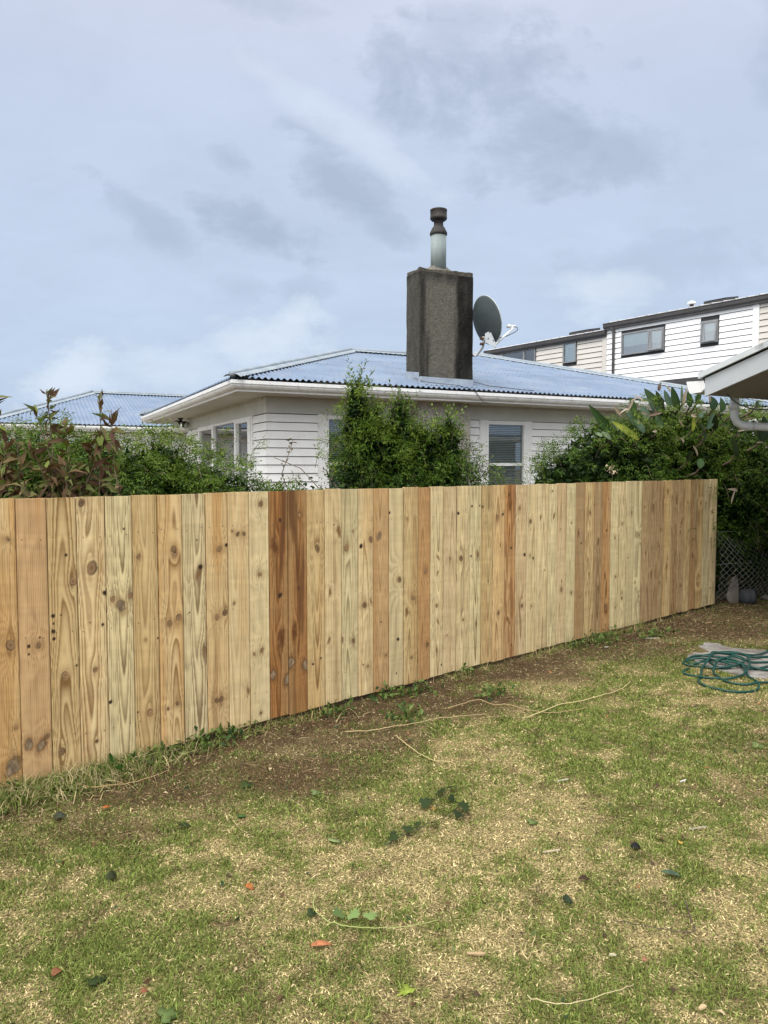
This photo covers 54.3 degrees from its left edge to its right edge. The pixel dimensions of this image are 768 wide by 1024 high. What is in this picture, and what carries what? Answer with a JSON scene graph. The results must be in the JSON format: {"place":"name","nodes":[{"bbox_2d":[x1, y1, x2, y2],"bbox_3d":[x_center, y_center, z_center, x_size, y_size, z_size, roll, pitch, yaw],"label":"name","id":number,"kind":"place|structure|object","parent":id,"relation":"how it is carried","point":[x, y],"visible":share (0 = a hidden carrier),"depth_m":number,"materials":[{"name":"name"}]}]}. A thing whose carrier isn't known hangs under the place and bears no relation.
{"place":"outdoors","nodes":[
{"label":"outdoors","id":0,"kind":"place"},
{"bbox_2d":[247,438,342,491],"bbox_3d":[-0.861,0.004,6.327,1.069,1.259,0.464,1,4,22],"label":"sprawling shrub","id":1,"kind":"object","parent":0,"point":[310,478],"visible":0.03,"depth_m":6.28,"materials":[{"name":"green plant"}]},
{"bbox_2d":[0,570,767,1023],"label":"lawn","id":2,"kind":"structure","parent":0,"point":[324,738],"depth_m":3.11,"materials":[{"name":"green plant"}]},
{"bbox_2d":[51,967,61,975],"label":"fallen leaf","id":3,"kind":"object","parent":2,"relation":"on","point":[56,970],"visible":1,"depth_m":2.40,"materials":[{"name":"brown plant"}]},
{"bbox_2d":[53,811,64,817],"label":"fallen leaf","id":4,"kind":"object","parent":2,"relation":"on","point":[59,814],"visible":1,"depth_m":3.48,"materials":[{"name":"plant"}]},
{"bbox_2d":[0,387,134,498],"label":"withered shrub","id":5,"kind":"object","parent":2,"relation":"on","point":[55,480],"visible":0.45,"depth_m":4.28,"materials":[{"name":"green plant"}]},
{"bbox_2d":[0,423,161,497],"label":"jasmine shrub","id":6,"kind":"object","parent":2,"relation":"on","point":[35,480],"visible":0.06,"depth_m":4.86,"materials":[{"name":"green plant"}]},
{"bbox_2d":[83,975,106,984],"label":"ivy leaf","id":7,"kind":"object","parent":2,"relation":"on","point":[93,981],"visible":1,"depth_m":2.38,"materials":[{"name":"green plant"}]},
{"bbox_2d":[91,753,131,771],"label":"weeds","id":8,"kind":"object","parent":2,"relation":"on","point":[111,759],"visible":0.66,"depth_m":3.99,"materials":[{"name":"green plant"}]},
{"bbox_2d":[106,870,116,878],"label":"fallen leaf","id":9,"kind":"object","parent":2,"relation":"on","point":[111,874],"visible":1,"depth_m":2.97,"materials":[{"name":"green plant"}]},
{"bbox_2d":[71,769,168,787],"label":"straw stem","id":10,"kind":"object","parent":2,"relation":"on","point":[120,784],"visible":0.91,"depth_m":3.83,"materials":[{"name":"beige plant"}]},
{"bbox_2d":[140,987,147,992],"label":"fallen leaf","id":11,"kind":"object","parent":2,"relation":"on","point":[143,989],"visible":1,"depth_m":2.32,"materials":[{"name":"orange plant"}]},
{"bbox_2d":[0,408,338,496],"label":"jasmine shrub","id":12,"kind":"object","parent":2,"relation":"on","point":[168,473],"visible":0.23,"depth_m":5.50,"materials":[{"name":"green plant"}]},
{"bbox_2d":[157,1006,182,1022],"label":"ivy leaf","id":13,"kind":"object","parent":2,"relation":"on","point":[163,1010],"visible":1,"depth_m":2.23,"materials":[{"name":"green plant"}]},
{"bbox_2d":[178,822,190,826],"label":"fallen leaf","id":14,"kind":"object","parent":2,"relation":"on","point":[185,824],"visible":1,"depth_m":3.39,"materials":[{"name":"green plant"}]},
{"bbox_2d":[240,780,254,787],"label":"ivy leaf","id":15,"kind":"object","parent":2,"relation":"on","point":[247,784],"visible":1,"depth_m":3.85,"materials":[{"name":"green plant"}]},
{"bbox_2d":[245,882,253,889],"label":"fallen leaf","id":16,"kind":"object","parent":2,"relation":"on","point":[249,885],"visible":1,"depth_m":2.90,"materials":[{"name":"orange plant"}]},
{"bbox_2d":[307,908,316,915],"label":"fallen leaf","id":17,"kind":"object","parent":2,"relation":"on","point":[310,912],"visible":1,"depth_m":2.74,"materials":[{"name":"green plant"}]},
{"bbox_2d":[311,789,320,794],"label":"ivy leaf","id":18,"kind":"object","parent":2,"relation":"on","point":[314,791],"visible":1,"depth_m":3.75,"materials":[{"name":"green plant"}]},
{"bbox_2d":[311,940,331,945],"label":"fallen leaf","id":19,"kind":"object","parent":2,"relation":"on","point":[319,943],"visible":1,"depth_m":2.56,"materials":[{"name":"orange plant"}]},
{"bbox_2d":[328,837,341,842],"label":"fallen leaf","id":20,"kind":"object","parent":2,"relation":"on","point":[333,840],"visible":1,"depth_m":3.28,"materials":[{"name":"green plant"}]},
{"bbox_2d":[0,622,685,812],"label":"leafy weeds","id":21,"kind":"object","parent":2,"relation":"on","point":[231,732],"visible":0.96,"depth_m":4.96,"materials":[{"name":"green plant"}]},
{"bbox_2d":[0,479,717,786],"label":"paling fence","id":22,"kind":"object","parent":2,"relation":"on","point":[128,623],"visible":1,"depth_m":4.84,"materials":[{"name":"brown wood"}]},
{"bbox_2d":[0,601,729,829],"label":"weeds","id":23,"kind":"object","parent":2,"relation":"on","point":[86,777],"visible":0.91,"depth_m":3.93,"materials":[{"name":"green plant"}]},
{"bbox_2d":[313,894,439,928],"bbox_3d":[-0.055,1.458,2.698,0.494,0.039,0.144,1,4,20],"label":"green vine","id":24,"kind":"object","parent":2,"relation":"on","point":[370,915],"visible":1,"depth_m":2.70,"materials":[{"name":"green plant"}]},
{"bbox_2d":[0,207,767,491],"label":"bungalow","id":25,"kind":"object","parent":2,"relation":"on","point":[276,405],"visible":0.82,"depth_m":13.35,"materials":[{"name":"white paint"}]},
{"bbox_2d":[173,418,188,428],"bbox_3d":[-4.657,-2.031,17.185,0.366,0.239,0.193,-2,4,-26],"label":"floodlight","id":26,"kind":"object","parent":25,"relation":"attached to","point":[185,424],"visible":0.94,"depth_m":17.15,"materials":[{"name":"black metal"}]},
{"bbox_2d":[197,416,254,491],"bbox_3d":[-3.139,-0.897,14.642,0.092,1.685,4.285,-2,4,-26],"label":"window","id":27,"kind":"structure","parent":25,"relation":"in","point":[244,426],"depth_m":13.95,"materials":[{"name":"white paint"}]},
{"bbox_2d":[317,415,371,488],"bbox_3d":[-0.571,-0.783,12.688,1.170,1.685,0.141,-2,4,-26],"label":"window","id":28,"kind":"structure","parent":25,"relation":"in","point":[325,425],"depth_m":12.44,"materials":[{"name":"white paint"}]},
{"bbox_2d":[414,378,487,402],"bbox_3d":[1.255,-2.093,12.865,1.449,0.410,0.332,-1,3,-14],"label":"antenna cable","id":29,"kind":"object","parent":25,"relation":"attached to","point":[456,385],"visible":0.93,"depth_m":12.77,"materials":[{"name":"black rubber"}]},
{"bbox_2d":[473,295,517,356],"bbox_3d":[1.862,-3.233,12.984,0.910,1.001,0.679,1,3,10],"label":"satellite dish","id":30,"kind":"object","parent":25,"relation":"attached to","point":[487,320],"visible":0.99,"depth_m":12.85,"materials":[{"name":"grey metal"}]},
{"bbox_2d":[473,381,533,390],"bbox_3d":[2.124,-2.242,13.320,1.136,0.165,0.070,0,3,-5],"label":"antenna cable","id":31,"kind":"object","parent":25,"relation":"attached to","point":[503,387],"visible":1,"depth_m":13.31,"materials":[{"name":"white rubber"}]},
{"bbox_2d":[479,420,531,485],"bbox_3d":[2.281,-0.864,14.076,1.180,1.685,0.141,-2,4,-26],"label":"window","id":32,"kind":"structure","parent":25,"relation":"in","point":[526,427],"depth_m":14.13,"materials":[{"name":"white paint"}]},
{"bbox_2d":[0,584,767,1023],"bbox_3d":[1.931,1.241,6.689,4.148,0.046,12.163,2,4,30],"label":"leaf litter","id":33,"kind":"object","parent":2,"relation":"on","point":[752,622],"visible":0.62,"depth_m":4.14,"materials":[{"name":"brown plant"}]},
{"bbox_2d":[0,582,767,1023],"bbox_3d":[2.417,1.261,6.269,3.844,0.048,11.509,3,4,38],"label":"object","id":34,"kind":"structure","parent":2,"relation":"on","point":[456,743],"depth_m":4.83,"materials":[{"name":"brown plant"}]},
{"bbox_2d":[396,983,414,996],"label":"ivy leaf","id":35,"kind":"object","parent":2,"relation":"on","point":[407,990],"visible":1,"depth_m":2.34,"materials":[{"name":"plant"}]},
{"bbox_2d":[313,354,513,488],"bbox_3d":[0.267,-0.132,7.234,2.048,2.746,1.351,0,3,0],"label":"tall bush","id":36,"kind":"object","parent":2,"relation":"on","point":[401,451],"visible":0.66,"depth_m":7.09,"materials":[{"name":"green plant"}]},
{"bbox_2d":[345,714,486,731],"bbox_3d":[0.210,1.332,4.754,0.962,0.018,0.067,-1,4,-21],"label":"straw stem","id":37,"kind":"object","parent":2,"relation":"on","point":[408,724],"visible":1,"depth_m":4.71,"materials":[{"name":"beige plant"}]},
{"bbox_2d":[395,735,455,768],"bbox_3d":[0.218,1.363,4.262,0.080,0.016,0.604,-2,4,-36],"label":"straw stem","id":38,"kind":"object","parent":2,"relation":"on","point":[422,754],"visible":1,"depth_m":4.21,"materials":[{"name":"beige plant"}]},
{"bbox_2d":[384,800,469,844],"bbox_3d":[0.207,1.409,3.401,0.568,0.038,0.111,-3,4,-41],"label":"ivy trail","id":39,"kind":"object","parent":2,"relation":"on","point":[393,836],"visible":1,"depth_m":3.38,"materials":[{"name":"green plant"}]},
{"bbox_2d":[419,785,456,807],"bbox_3d":[0.300,1.399,3.675,0.147,0.068,0.305,2,4,33],"label":"ivy trail","id":40,"kind":"object","parent":2,"relation":"on","point":[424,802],"visible":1,"depth_m":3.64,"materials":[{"name":"green plant"}]},
{"bbox_2d":[467,951,485,955],"bbox_3d":[0.310,1.482,2.515,0.064,0.015,0.013,-1,9,17],"label":"wood chip","id":41,"kind":"object","parent":2,"relation":"on","point":[477,953],"visible":1,"depth_m":2.51,"materials":[{"name":"beige wood"}]},
{"bbox_2d":[448,699,588,712],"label":"straw stem","id":42,"kind":"object","parent":2,"relation":"on","point":[511,705],"visible":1,"depth_m":5.08,"materials":[{"name":"beige plant"}]},
{"bbox_2d":[526,818,537,824],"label":"ivy leaf","id":43,"kind":"object","parent":2,"relation":"on","point":[532,821],"visible":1,"depth_m":3.44,"materials":[{"name":"green plant"}]},
{"bbox_2d":[542,849,559,852],"bbox_3d":[0.710,1.438,3.179,0.075,0.016,0.011,-7,3,15],"label":"wood chip","id":44,"kind":"object","parent":2,"relation":"on","point":[547,851],"visible":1,"depth_m":3.18,"materials":[{"name":"beige wood"}]},
{"bbox_2d":[562,895,572,902],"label":"fallen leaf","id":45,"kind":"object","parent":2,"relation":"on","point":[566,898],"visible":1,"depth_m":2.82,"materials":[{"name":"green plant"}]},
{"bbox_2d":[522,682,628,718],"bbox_3d":[1.394,1.306,5.218,1.278,0.020,0.073,-3,4,-40],"label":"straw stem","id":46,"kind":"object","parent":2,"relation":"on","point":[571,702],"visible":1,"depth_m":5.13,"materials":[{"name":"beige plant"}]},
{"bbox_2d":[527,984,633,1004],"bbox_3d":[0.613,1.485,2.293,0.344,0.018,0.056,0,3,-7],"label":"straw stem","id":47,"kind":"object","parent":2,"relation":"on","point":[576,1001],"visible":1,"depth_m":2.28,"materials":[{"name":"beige plant"}]},
{"bbox_2d":[579,875,589,879],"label":"fallen leaf","id":48,"kind":"object","parent":2,"relation":"on","point":[583,877],"visible":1,"depth_m":2.97,"materials":[{"name":"brown plant"}]},
{"bbox_2d":[630,842,640,848],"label":"fallen leaf","id":49,"kind":"object","parent":2,"relation":"on","point":[634,844],"visible":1,"depth_m":3.23,"materials":[{"name":"black plant"}]},
{"bbox_2d":[510,392,767,598],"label":"jasmine thicket","id":50,"kind":"object","parent":2,"relation":"on","point":[662,455],"visible":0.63,"depth_m":9.05,"materials":[{"name":"green plant"}]},
{"bbox_2d":[606,464,618,481],"bbox_3d":[2.454,-0.356,8.111,0.129,0.328,0.171,0,3,0],"label":"dry flower head","id":51,"kind":"object","parent":50,"relation":"attached to","point":[611,467],"visible":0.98,"depth_m":8.08},
{"bbox_2d":[589,382,767,503],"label":"bird of paradise plant","id":52,"kind":"object","parent":50,"relation":"in","point":[712,421],"visible":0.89,"depth_m":8.78,"materials":[{"name":"green plant"}]},
{"bbox_2d":[613,899,695,932],"bbox_3d":[1.006,1.460,2.671,0.335,0.015,0.171,-1,4,-21],"label":"straw stem","id":53,"kind":"object","parent":2,"relation":"on","point":[668,929],"visible":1,"depth_m":2.65,"materials":[{"name":"beige plant"}]},
{"bbox_2d":[662,869,680,875],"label":"fallen leaf","id":54,"kind":"object","parent":2,"relation":"on","point":[668,871],"visible":1,"depth_m":3.01,"materials":[{"name":"green plant"}]},
{"bbox_2d":[698,1004,705,1009],"bbox_3d":[0.960,1.494,2.261,0.026,0.009,0.017,-1,-7,-29],"label":"wood chip","id":55,"kind":"object","parent":2,"relation":"on","point":[701,1006],"visible":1,"depth_m":2.26,"materials":[{"name":"beige wood"}]},
{"bbox_2d":[682,650,767,692],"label":"garden hose","id":56,"kind":"object","parent":2,"relation":"on","point":[727,660],"visible":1,"depth_m":6.08,"materials":[{"name":"green plastic"}]},
{"bbox_2d":[687,340,767,430],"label":"neighbouring house","id":57,"kind":"structure","parent":2,"relation":"on","point":[743,374],"depth_m":7.31,"materials":[{"name":"white paint"}]},
{"bbox_2d":[727,394,767,409],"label":"hanging cable","id":58,"kind":"object","parent":57,"relation":"hanging from","point":[743,405],"visible":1,"depth_m":7.25,"materials":[{"name":"white rubber"}]},
{"bbox_2d":[687,642,767,679],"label":"concrete pad","id":59,"kind":"object","parent":2,"relation":"on","point":[739,670],"visible":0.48,"depth_m":6.37,"materials":[{"name":"grey concrete"}]},
{"bbox_2d":[726,576,738,602],"bbox_3d":[4.256,0.970,9.128,0.167,0.387,0.052,12,-9,-20],"label":"stone","id":60,"kind":"object","parent":2,"relation":"on","point":[732,595],"visible":0.88,"depth_m":9.11,"materials":[{"name":"grey stone"}]},
{"bbox_2d":[714,528,767,603],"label":"chain link fence","id":61,"kind":"object","parent":2,"relation":"on","point":[738,565],"visible":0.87,"depth_m":9.12,"materials":[{"name":"metal"}]},
{"bbox_2d":[739,589,756,603],"bbox_3d":[4.416,1.031,9.076,0.222,0.192,0.190,0,3,0],"label":"stone","id":62,"kind":"object","parent":2,"relation":"on","point":[747,596],"visible":0.95,"depth_m":9.01,"materials":[{"name":"grey stone"}]},
{"bbox_2d":[752,742,764,747],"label":"ivy leaf","id":63,"kind":"object","parent":2,"relation":"on","point":[756,745],"visible":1,"depth_m":4.36,"materials":[{"name":"green plant"}]},
{"bbox_2d":[760,595,767,600],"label":"stone","id":64,"kind":"object","parent":2,"relation":"on","point":[764,597],"visible":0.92,"depth_m":9.29,"materials":[{"name":"stone"}]},
{"bbox_2d":[0,0,767,441],"label":"sky","id":65,"kind":"structure","parent":0,"point":[193,193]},
{"label":"ground","id":66,"kind":"structure","parent":0,"visible":0},
{"bbox_2d":[483,328,606,372],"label":"townhouse","id":67,"kind":"structure","parent":66,"relation":"on","point":[586,349],"depth_m":28.09,"materials":[{"name":"white wood"}]},
{"bbox_2d":[502,349,536,361],"bbox_3d":[5.414,-6.067,30.050,0.112,0.757,1.766,-3,4,-37],"label":"window","id":68,"kind":"structure","parent":67,"relation":"in","point":[530,355],"depth_m":29.76,"materials":[{"name":"grey glass"}]},
{"bbox_2d":[562,342,576,363],"bbox_3d":[6.986,-5.955,28.033,0.192,0.837,0.707,-3,4,-37],"label":"window","id":69,"kind":"structure","parent":67,"relation":"in","point":[569,349],"depth_m":27.99,"materials":[{"name":"glass"}]},
{"bbox_2d":[603,293,767,448],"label":"townhouse","id":70,"kind":"structure","parent":66,"relation":"on","point":[682,346],"depth_m":24.28,"materials":[{"name":"white wood"}]},
{"bbox_2d":[621,327,665,356],"bbox_3d":[8.811,-5.798,25.532,0.295,0.848,1.754,-3,4,-37],"label":"window","id":71,"kind":"structure","parent":70,"relation":"in","point":[649,340],"depth_m":25.58,"materials":[{"name":"glass"}]},
{"bbox_2d":[700,319,719,344],"bbox_3d":[10.265,-5.671,23.610,0.290,0.798,0.663,-3,4,-37],"label":"window","id":72,"kind":"structure","parent":70,"relation":"in","point":[709,332],"depth_m":23.66,"materials":[{"name":"white glass"}]}
]}

